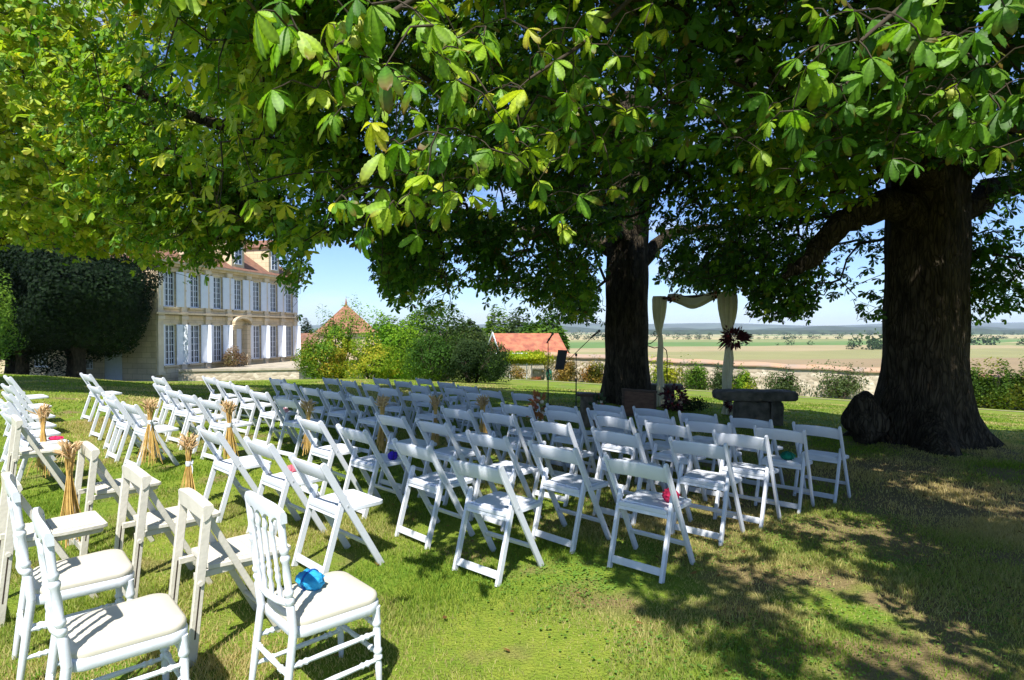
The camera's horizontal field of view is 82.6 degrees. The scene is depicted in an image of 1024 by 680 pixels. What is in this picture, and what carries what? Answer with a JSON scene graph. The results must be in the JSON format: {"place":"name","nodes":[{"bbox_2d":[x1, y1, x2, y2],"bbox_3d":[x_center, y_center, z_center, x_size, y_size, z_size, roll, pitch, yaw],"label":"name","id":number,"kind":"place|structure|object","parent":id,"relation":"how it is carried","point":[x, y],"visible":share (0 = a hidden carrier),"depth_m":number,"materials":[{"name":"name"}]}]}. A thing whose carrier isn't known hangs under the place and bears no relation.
{"place":"outdoors","nodes":[
{"label":"outdoors","id":0,"kind":"place"},
{"bbox_2d":[0,333,1023,679],"bbox_3d":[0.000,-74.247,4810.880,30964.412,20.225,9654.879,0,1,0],"label":"ground","id":1,"kind":"structure","parent":0,"point":[838,351],"depth_m":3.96,"materials":[{"name":"green plant"}]},
{"bbox_2d":[0,268,28,372],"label":"shrub","id":2,"kind":"object","parent":1,"relation":"on","point":[5,324],"visible":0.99,"depth_m":33.30,"materials":[{"name":"green plant"}]},
{"bbox_2d":[0,399,56,461],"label":"folding chair","id":3,"kind":"object","parent":1,"relation":"on","point":[30,426],"visible":0.48,"depth_m":7.24,"materials":[{"name":"white plastic"}]},
{"bbox_2d":[0,411,68,482],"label":"folding chair","id":4,"kind":"object","parent":1,"relation":"on","point":[25,443],"visible":0.49,"depth_m":6.16,"materials":[{"name":"white plastic"}]},
{"bbox_2d":[6,415,68,489],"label":"folding chair","id":5,"kind":"object","parent":1,"relation":"on","point":[33,450],"visible":0.75,"depth_m":5.72,"materials":[{"name":"beige paint"}]},
{"bbox_2d":[26,403,53,480],"bbox_3d":[-5.004,1.081,6.243,0.249,0.817,0.211,0,1,-11],"label":"straw bundle","id":6,"kind":"object","parent":1,"relation":"on","point":[43,412],"visible":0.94,"depth_m":6.20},
{"bbox_2d":[0,471,107,627],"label":"folding chair","id":7,"kind":"object","parent":1,"relation":"on","point":[66,527],"visible":0.62,"depth_m":3.46,"materials":[{"name":"beige paint"}]},
{"bbox_2d":[0,241,110,374],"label":"clipped tree","id":8,"kind":"object","parent":1,"relation":"on","point":[21,367],"visible":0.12,"depth_m":38.78,"materials":[{"name":"green plant"}]},
{"bbox_2d":[4,474,134,679],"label":"spindle back chair","id":9,"kind":"object","parent":1,"relation":"on","point":[95,572],"visible":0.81,"depth_m":2.82,"materials":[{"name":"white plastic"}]},
{"bbox_2d":[0,240,166,377],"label":"clipped tree","id":10,"kind":"object","parent":1,"relation":"on","point":[80,346],"visible":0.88,"depth_m":37.93,"materials":[{"name":"green plant"}]},
{"bbox_2d":[87,384,123,439],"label":"folding chair","id":11,"kind":"object","parent":1,"relation":"on","point":[96,391],"visible":0.62,"depth_m":8.64,"materials":[{"name":"white plastic"}]},
{"bbox_2d":[32,507,190,679],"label":"spindle back chair","id":12,"kind":"object","parent":1,"relation":"on","point":[98,638],"visible":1,"depth_m":2.32,"materials":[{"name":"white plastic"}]},
{"bbox_2d":[67,441,160,555],"bbox_3d":[-3.063,1.169,4.504,0.452,0.817,0.537,1,1,43],"label":"folding chair","id":13,"kind":"object","parent":1,"relation":"on","point":[108,486],"visible":0.66,"depth_m":4.34,"materials":[{"name":"beige paint"}]},
{"bbox_2d":[53,439,82,547],"bbox_3d":[-3.230,1.113,4.261,0.195,0.792,0.196,0,1,0],"label":"straw bundle","id":14,"kind":"object","parent":13,"relation":"hanging from","point":[68,453],"visible":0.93,"depth_m":4.25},
{"bbox_2d":[103,397,157,462],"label":"folding chair","id":15,"kind":"object","parent":1,"relation":"on","point":[121,423],"visible":0.74,"depth_m":7.38,"materials":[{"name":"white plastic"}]},
{"bbox_2d":[0,0,268,284],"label":"chestnut tree","id":16,"kind":"object","parent":1,"relation":"on","point":[35,213],"visible":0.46,"depth_m":10.71,"materials":[{"name":"green plant"}]},
{"bbox_2d":[121,401,178,466],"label":"folding chair","id":17,"kind":"object","parent":1,"relation":"on","point":[131,411],"visible":0.79,"depth_m":7.02,"materials":[{"name":"white plastic"}]},
{"bbox_2d":[0,227,300,380],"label":"mansion","id":18,"kind":"structure","parent":1,"relation":"on","point":[244,304],"depth_m":50.20,"materials":[{"name":"stone"}]},
{"bbox_2d":[105,354,121,379],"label":"side door","id":19,"kind":"structure","parent":18,"relation":"in","point":[113,367],"depth_m":45.68,"materials":[{"name":"paint"}]},
{"bbox_2d":[165,324,174,364],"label":"window","id":20,"kind":"structure","parent":18,"relation":"in","point":[169,329],"depth_m":46.08,"materials":[{"name":"glass"}]},
{"bbox_2d":[137,398,165,465],"bbox_3d":[-4.103,1.039,6.639,0.264,0.773,0.237,0,1,-21],"label":"straw bundle","id":21,"kind":"object","parent":1,"relation":"on","point":[149,406],"visible":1,"depth_m":6.62,"materials":[{"name":"beige plant"}]},
{"bbox_2d":[110,464,220,598],"bbox_3d":[-2.216,1.182,3.742,0.452,0.817,0.537,1,1,43],"label":"folding chair","id":22,"kind":"object","parent":1,"relation":"on","point":[160,520],"visible":0.68,"depth_m":3.59,"materials":[{"name":"beige paint"}]},
{"bbox_2d":[153,383,197,436],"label":"folding chair","id":23,"kind":"object","parent":1,"relation":"on","point":[166,404],"visible":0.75,"depth_m":9.11,"materials":[{"name":"white plastic"}]},
{"bbox_2d":[164,388,211,442],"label":"folding chair","id":24,"kind":"object","parent":1,"relation":"on","point":[178,411],"visible":0.71,"depth_m":8.53,"materials":[{"name":"white plastic"}]},
{"bbox_2d":[178,431,198,489],"bbox_3d":[-2.979,1.175,5.375,0.185,0.660,0.248,-1,1,-30],"label":"straw bundle","id":25,"kind":"object","parent":1,"relation":"on","point":[191,443],"visible":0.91,"depth_m":5.36,"materials":[{"name":"beige plant"}]},
{"bbox_2d":[177,393,224,453],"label":"folding chair","id":26,"kind":"object","parent":1,"relation":"on","point":[192,417],"visible":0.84,"depth_m":7.92,"materials":[{"name":"white plastic"}]},
{"bbox_2d":[198,397,252,459],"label":"folding chair","id":27,"kind":"object","parent":1,"relation":"on","point":[214,423],"visible":0.73,"depth_m":7.38,"materials":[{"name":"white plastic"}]},
{"bbox_2d":[168,487,290,667],"bbox_3d":[-1.536,1.192,3.168,0.537,0.817,0.452,-1,1,-44],"label":"folding chair","id":28,"kind":"object","parent":1,"relation":"on","point":[222,554],"visible":0.72,"depth_m":3.03,"materials":[{"name":"beige paint"}]},
{"bbox_2d":[219,399,239,458],"bbox_3d":[-3.129,1.021,6.430,0.218,0.751,0.248,0,1,-13],"label":"straw bundle","id":29,"kind":"object","parent":1,"relation":"on","point":[230,408],"visible":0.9,"depth_m":6.43,"materials":[{"name":"beige plant"}]},
{"bbox_2d":[196,425,271,522],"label":"folding chair","id":30,"kind":"object","parent":1,"relation":"on","point":[232,465],"visible":0.88,"depth_m":5.15,"materials":[{"name":"white plastic"}]},
{"bbox_2d":[231,384,273,435],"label":"folding chair","id":31,"kind":"object","parent":1,"relation":"on","point":[244,405],"visible":0.79,"depth_m":9.24,"materials":[{"name":"white plastic"}]},
{"bbox_2d":[250,390,296,445],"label":"folding chair","id":32,"kind":"object","parent":1,"relation":"on","point":[269,415],"visible":0.85,"depth_m":8.31,"materials":[{"name":"white plastic"}]},
{"bbox_2d":[178,361,375,380],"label":"terrace","id":33,"kind":"structure","parent":1,"relation":"on","point":[281,370],"depth_m":46.73,"materials":[{"name":"stone"}]},
{"bbox_2d":[243,436,326,535],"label":"folding chair","id":34,"kind":"object","parent":1,"relation":"on","point":[283,481],"visible":0.8,"depth_m":4.63,"materials":[{"name":"white plastic"}]},
{"bbox_2d":[273,396,324,456],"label":"folding chair","id":35,"kind":"object","parent":1,"relation":"on","point":[281,403],"visible":0.72,"depth_m":7.54,"materials":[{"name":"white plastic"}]},
{"bbox_2d":[244,490,381,679],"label":"spindle back chair","id":36,"kind":"object","parent":1,"relation":"on","point":[338,600],"visible":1,"depth_m":2.54,"materials":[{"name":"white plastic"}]},
{"bbox_2d":[295,568,324,590],"bbox_3d":[-0.935,1.107,2.693,0.155,0.097,0.107,0,1,7],"label":"pompom","id":37,"kind":"object","parent":36,"relation":"on","point":[310,579],"visible":0.99,"depth_m":2.66,"materials":[{"name":"blue"}]},
{"bbox_2d":[290,328,349,378],"bbox_3d":[-8.289,0.614,25.538,2.460,2.304,1.849,0,1,0],"label":"shrub","id":38,"kind":"object","parent":1,"relation":"on","point":[313,364],"visible":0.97,"depth_m":25.18,"materials":[{"name":"green plant"}]},
{"bbox_2d":[299,386,342,436],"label":"folding chair","id":39,"kind":"object","parent":1,"relation":"on","point":[322,410],"visible":0.69,"depth_m":8.85,"materials":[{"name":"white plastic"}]},
{"bbox_2d":[296,416,363,495],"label":"folding chair","id":40,"kind":"object","parent":1,"relation":"on","point":[329,452],"visible":0.84,"depth_m":5.75,"materials":[{"name":"white plastic"}]},
{"bbox_2d":[305,292,366,378],"bbox_3d":[-7.982,-0.180,27.116,3.017,4.147,2.591,1,1,43],"label":"shrub","id":41,"kind":"object","parent":1,"relation":"on","point":[336,331],"visible":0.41,"depth_m":26.77,"materials":[{"name":"green plant"}]},
{"bbox_2d":[288,453,383,573],"bbox_3d":[-1.228,1.189,4.089,0.472,0.800,0.501,1,1,43],"label":"folding chair","id":42,"kind":"object","parent":1,"relation":"on","point":[335,506],"visible":0.98,"depth_m":4.01,"materials":[{"name":"white plastic"}]},
{"bbox_2d":[320,389,364,443],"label":"folding chair","id":43,"kind":"object","parent":1,"relation":"on","point":[327,395],"visible":0.88,"depth_m":8.39,"materials":[{"name":"white plastic"}]},
{"bbox_2d":[316,300,377,378],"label":"tower","id":44,"kind":"structure","parent":1,"relation":"on","point":[337,314],"depth_m":59.49,"materials":[{"name":"stone"}]},
{"bbox_2d":[349,394,387,454],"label":"folding chair","id":45,"kind":"object","parent":1,"relation":"on","point":[369,401],"visible":0.66,"depth_m":7.73,"materials":[{"name":"white plastic"}]},
{"bbox_2d":[336,424,408,518],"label":"folding chair","id":46,"kind":"object","parent":1,"relation":"on","point":[376,461],"visible":0.88,"depth_m":5.27,"materials":[{"name":"white plastic"}]},
{"bbox_2d":[330,332,419,378],"bbox_3d":[-5.730,0.663,24.617,3.306,2.059,2.353,1,1,28],"label":"shrub","id":47,"kind":"object","parent":1,"relation":"on","point":[372,357],"visible":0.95,"depth_m":24.19,"materials":[{"name":"green plant"}]},
{"bbox_2d":[345,303,428,378],"bbox_3d":[-5.624,0.073,27.056,3.854,3.636,2.868,0,1,0],"label":"shrub","id":48,"kind":"object","parent":1,"relation":"on","point":[389,334],"visible":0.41,"depth_m":26.39,"materials":[{"name":"green plant"}]},
{"bbox_2d":[0,0,775,405],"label":"chestnut tree","id":49,"kind":"object","parent":1,"relation":"on","point":[626,252],"visible":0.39,"depth_m":9.79,"materials":[{"name":"green plant"}]},
{"bbox_2d":[376,386,415,437],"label":"folding chair","id":50,"kind":"object","parent":1,"relation":"on","point":[393,392],"visible":0.81,"depth_m":9.27,"materials":[{"name":"white plastic"}]},
{"bbox_2d":[375,412,436,493],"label":"folding chair","id":51,"kind":"object","parent":1,"relation":"on","point":[385,420],"visible":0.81,"depth_m":6.05,"materials":[{"name":"white plastic"}]},
{"bbox_2d":[391,303,452,378],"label":"background tree","id":52,"kind":"object","parent":1,"relation":"on","point":[422,321],"visible":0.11,"depth_m":79.22,"materials":[{"name":"green plant"}]},
{"bbox_2d":[409,391,448,442],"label":"folding chair","id":53,"kind":"object","parent":1,"relation":"on","point":[414,397],"visible":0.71,"depth_m":8.42,"materials":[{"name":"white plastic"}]},
{"bbox_2d":[398,332,463,380],"bbox_3d":[-3.296,0.695,24.057,2.855,2.088,2.326,0,1,0],"label":"shrub","id":54,"kind":"object","parent":1,"relation":"on","point":[423,355],"visible":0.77,"depth_m":23.57,"materials":[{"name":"green plant"}]},
{"bbox_2d":[392,437,474,549],"bbox_3d":[-0.626,1.179,4.664,0.472,0.800,0.501,1,1,44],"label":"folding chair","id":55,"kind":"object","parent":1,"relation":"on","point":[438,481],"visible":0.97,"depth_m":4.57,"materials":[{"name":"white plastic"}]},
{"bbox_2d":[380,297,490,381],"bbox_3d":[-3.369,-0.025,26.593,5.046,3.824,3.038,0,1,0],"label":"shrub","id":56,"kind":"object","parent":1,"relation":"on","point":[467,334],"visible":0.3,"depth_m":26.32,"materials":[{"name":"green plant"}]},
{"bbox_2d":[415,417,482,505],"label":"folding chair","id":57,"kind":"object","parent":1,"relation":"on","point":[456,450],"visible":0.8,"depth_m":5.62,"materials":[{"name":"white plastic"}]},
{"bbox_2d":[440,405,495,476],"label":"folding chair","id":58,"kind":"object","parent":1,"relation":"on","point":[448,413],"visible":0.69,"depth_m":6.55,"materials":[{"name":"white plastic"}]},
{"bbox_2d":[427,332,513,382],"bbox_3d":[-1.665,0.686,23.536,3.607,2.212,2.838,0,1,-12],"label":"shrub","id":59,"kind":"object","parent":1,"relation":"on","point":[464,368],"visible":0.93,"depth_m":23.06,"materials":[{"name":"green plant"}]},
{"bbox_2d":[449,455,543,586],"bbox_3d":[-0.103,1.190,4.032,0.472,0.800,0.501,1,1,40],"label":"folding chair","id":60,"kind":"object","parent":1,"relation":"on","point":[505,506],"visible":0.99,"depth_m":3.95,"materials":[{"name":"white plastic"}]},
{"bbox_2d":[481,305,512,337],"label":"background tree","id":61,"kind":"object","parent":1,"relation":"on","point":[490,325],"visible":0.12,"depth_m":85.62,"materials":[{"name":"green plant"}]},
{"bbox_2d":[465,429,541,531],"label":"folding chair","id":62,"kind":"object","parent":1,"relation":"on","point":[513,468],"visible":0.78,"depth_m":4.92,"materials":[{"name":"white plastic"}]},
{"bbox_2d":[480,410,539,483],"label":"folding chair","id":63,"kind":"object","parent":1,"relation":"on","point":[516,443],"visible":0.63,"depth_m":6.16,"materials":[{"name":"white plastic"}]},
{"bbox_2d":[6,0,1023,456],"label":"chestnut tree","id":64,"kind":"object","parent":1,"relation":"on","point":[928,126],"visible":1,"depth_m":5.68,"materials":[{"name":"green plant"}]},
{"bbox_2d":[500,402,549,464],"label":"folding chair","id":65,"kind":"object","parent":1,"relation":"on","point":[520,410],"visible":0.62,"depth_m":7.09,"materials":[{"name":"white plastic"}]},
{"bbox_2d":[489,332,567,377],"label":"barn","id":66,"kind":"structure","parent":1,"relation":"on","point":[523,341],"depth_m":46.81,"materials":[{"name":"stone"}]},
{"bbox_2d":[494,349,566,378],"bbox_3d":[1.439,1.653,39.606,7.379,2.109,2.297,0,1,0],"label":"pergola vine","id":67,"kind":"object","parent":1,"relation":"on","point":[531,357],"visible":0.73,"depth_m":39.10,"materials":[{"name":"green plant"}]},
{"bbox_2d":[519,310,563,332],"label":"background tree","id":68,"kind":"object","parent":1,"relation":"on","point":[541,326],"visible":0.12,"depth_m":69.90,"materials":[{"name":"green plant"}]},
{"bbox_2d":[530,418,593,506],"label":"folding chair","id":69,"kind":"object","parent":1,"relation":"on","point":[552,427],"visible":0.61,"depth_m":5.60,"materials":[{"name":"white plastic"}]},
{"bbox_2d":[528,440,610,553],"bbox_3d":[0.454,1.180,4.579,0.472,0.800,0.502,1,1,44],"label":"folding chair","id":70,"kind":"object","parent":1,"relation":"on","point":[576,485],"visible":0.98,"depth_m":4.49,"materials":[{"name":"white plastic"}]},
{"bbox_2d":[545,407,596,474],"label":"folding chair","id":71,"kind":"object","parent":1,"relation":"on","point":[551,415],"visible":0.74,"depth_m":6.57,"materials":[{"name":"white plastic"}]},
{"bbox_2d":[568,355,604,382],"bbox_3d":[5.200,1.908,38.217,2.826,2.016,1.475,0,1,23],"label":"espalier tree","id":72,"kind":"object","parent":1,"relation":"on","point":[594,374],"visible":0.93,"depth_m":37.98,"materials":[{"name":"green plant"}]},
{"bbox_2d":[586,408,630,479],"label":"folding chair","id":73,"kind":"object","parent":1,"relation":"on","point":[590,413],"visible":0.4,"depth_m":6.77,"materials":[{"name":"white plastic"}]},
{"bbox_2d":[592,402,638,459],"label":"folding chair","id":74,"kind":"object","parent":1,"relation":"on","point":[609,408],"visible":0.43,"depth_m":7.69,"materials":[{"name":"white plastic"}]},
{"bbox_2d":[593,413,650,490],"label":"folding chair","id":75,"kind":"object","parent":1,"relation":"on","point":[615,422],"visible":0.53,"depth_m":6.09,"materials":[{"name":"white plastic"}]},
{"bbox_2d":[591,426,659,525],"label":"folding chair","id":76,"kind":"object","parent":1,"relation":"on","point":[612,437],"visible":0.61,"depth_m":5.07,"materials":[{"name":"white plastic"}]},
{"bbox_2d":[622,388,656,416],"bbox_3d":[2.605,1.302,11.924,0.713,0.625,0.052,0,1,8],"label":"wooden screen","id":77,"kind":"object","parent":1,"relation":"on","point":[638,398],"visible":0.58,"depth_m":11.92,"materials":[{"name":"brown wood"}]},
{"bbox_2d":[603,454,694,583],"bbox_3d":[0.965,1.189,4.079,0.472,0.800,0.501,1,1,40],"label":"folding chair","id":78,"kind":"object","parent":1,"relation":"on","point":[650,503],"visible":0.98,"depth_m":3.99,"materials":[{"name":"white plastic"}]},
{"bbox_2d":[632,406,679,465],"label":"folding chair","id":79,"kind":"object","parent":1,"relation":"on","point":[651,412],"visible":0.35,"depth_m":7.36,"materials":[{"name":"white plastic"}]},
{"bbox_2d":[634,412,686,488],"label":"folding chair","id":80,"kind":"object","parent":1,"relation":"on","point":[662,445],"visible":0.56,"depth_m":6.38,"materials":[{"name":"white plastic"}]},
{"bbox_2d":[301,328,1023,349],"bbox_3d":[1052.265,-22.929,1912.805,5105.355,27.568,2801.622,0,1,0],"label":"hedgerows","id":81,"kind":"object","parent":1,"relation":"on","point":[873,342],"visible":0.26,"depth_m":791.05,"materials":[{"name":"green plant"}]},
{"bbox_2d":[658,382,689,411],"bbox_3d":[3.731,1.359,13.322,0.805,0.788,0.619,0,1,0],"label":"flower arrangement","id":82,"kind":"object","parent":1,"relation":"on","point":[682,394],"visible":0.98,"depth_m":13.26,"materials":[{"name":"red plant"}]},
{"bbox_2d":[644,419,707,501],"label":"folding chair","id":83,"kind":"object","parent":1,"relation":"on","point":[669,429],"visible":0.73,"depth_m":5.68,"materials":[{"name":"white plastic"}]},
{"bbox_2d":[652,291,737,414],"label":"wedding arch","id":84,"kind":"structure","parent":1,"relation":"on","point":[727,307],"depth_m":13.21,"materials":[{"name":"white fabric"}]},
{"bbox_2d":[717,323,752,350],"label":"arch flowers","id":85,"kind":"object","parent":84,"relation":"attached to","point":[740,335],"visible":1,"depth_m":12.53,"materials":[{"name":"red plant"}]},
{"bbox_2d":[679,354,711,389],"bbox_3d":[11.288,1.888,36.021,2.043,2.469,1.351,0,1,0],"label":"espalier tree","id":86,"kind":"object","parent":1,"relation":"on","point":[696,373],"visible":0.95,"depth_m":35.83,"materials":[{"name":"green plant"}]},
{"bbox_2d":[678,410,726,471],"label":"folding chair","id":87,"kind":"object","parent":1,"relation":"on","point":[702,418],"visible":0.36,"depth_m":6.97,"materials":[{"name":"white plastic"}]},
{"bbox_2d":[668,436,744,545],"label":"folding chair","id":88,"kind":"object","parent":1,"relation":"on","point":[712,480],"visible":0.98,"depth_m":4.63,"materials":[{"name":"white plastic"}]},
{"bbox_2d":[685,418,743,499],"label":"folding chair","id":89,"kind":"object","parent":1,"relation":"on","point":[701,426],"visible":0.5,"depth_m":5.93,"materials":[{"name":"white plastic"}]},
{"bbox_2d":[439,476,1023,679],"bbox_3d":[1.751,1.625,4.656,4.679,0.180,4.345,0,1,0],"label":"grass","id":90,"kind":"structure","parent":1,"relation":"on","point":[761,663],"depth_m":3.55,"materials":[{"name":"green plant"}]},
{"bbox_2d":[712,429,781,528],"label":"folding chair","id":91,"kind":"object","parent":1,"relation":"on","point":[753,471],"visible":0.88,"depth_m":5.04,"materials":[{"name":"white plastic"}]},
{"bbox_2d":[712,389,797,425],"bbox_3d":[4.718,1.359,11.376,1.511,0.779,0.614,0,1,4],"label":"stone bench","id":92,"kind":"object","parent":1,"relation":"on","point":[763,404],"visible":0.71,"depth_m":11.16,"materials":[{"name":"grey stone"}]},
{"bbox_2d":[729,415,784,490],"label":"folding chair","id":93,"kind":"object","parent":1,"relation":"on","point":[744,423],"visible":0.59,"depth_m":6.57,"materials":[{"name":"white plastic"}]},
{"bbox_2d":[544,352,1023,409],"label":"garden wall","id":94,"kind":"structure","parent":1,"relation":"on","point":[757,369],"depth_m":35.12,"materials":[{"name":"stone"}]},
{"bbox_2d":[970,359,994,408],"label":"wall vine","id":95,"kind":"object","parent":94,"relation":"attached to","point":[980,392],"depth_m":30.97,"materials":[{"name":"green plant"}]},
{"bbox_2d":[996,354,1023,409],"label":"wall vine","id":96,"kind":"object","parent":94,"relation":"attached to","point":[1020,388],"depth_m":30.25,"materials":[{"name":"green plant"}]},
{"bbox_2d":[753,424,814,513],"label":"folding chair","id":97,"kind":"object","parent":1,"relation":"on","point":[790,436],"visible":0.8,"depth_m":5.59,"materials":[{"name":"white plastic"}]},
{"bbox_2d":[759,364,813,392],"bbox_3d":[15.992,2.373,34.373,3.272,1.955,1.212,0,1,0],"label":"espalier tree","id":98,"kind":"object","parent":1,"relation":"on","point":[785,383],"visible":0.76,"depth_m":34.15,"materials":[{"name":"green plant"}]},
{"bbox_2d":[792,421,850,503],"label":"folding chair","id":99,"kind":"object","parent":1,"relation":"on","point":[824,456],"visible":0.91,"depth_m":6.08,"materials":[{"name":"white plastic"}]},
{"bbox_2d":[807,359,876,398],"bbox_3d":[18.805,2.263,33.259,3.970,2.367,1.372,0,1,0],"label":"espalier tree","id":100,"kind":"object","parent":1,"relation":"on","point":[840,383],"visible":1,"depth_m":33.19,"materials":[{"name":"green plant"}]},
{"bbox_2d":[13,0,1023,325],"label":"sky","id":101,"kind":"structure","parent":0,"point":[341,272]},
{"bbox_2d":[298,322,1023,329],"bbox_3d":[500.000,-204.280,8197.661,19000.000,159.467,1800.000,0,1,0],"label":"hills","id":102,"kind":"structure","parent":0,"point":[1012,325],"depth_m":7571.73,"materials":[{"name":"green plant"}]},
{"bbox_2d":[301,326,1023,332],"bbox_3d":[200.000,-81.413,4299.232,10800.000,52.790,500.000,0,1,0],"label":"hills","id":103,"kind":"structure","parent":0,"point":[576,329],"depth_m":4138.90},
{"bbox_2d":[648,328,1023,333],"bbox_3d":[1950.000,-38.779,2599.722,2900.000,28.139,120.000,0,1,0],"label":"hills","id":104,"kind":"structure","parent":0,"point":[981,330],"depth_m":2556.78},
{"bbox_2d":[978,356,1023,410],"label":"bush","id":105,"kind":"object","parent":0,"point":[1006,382],"depth_m":30.62,"materials":[{"name":"green plant"}]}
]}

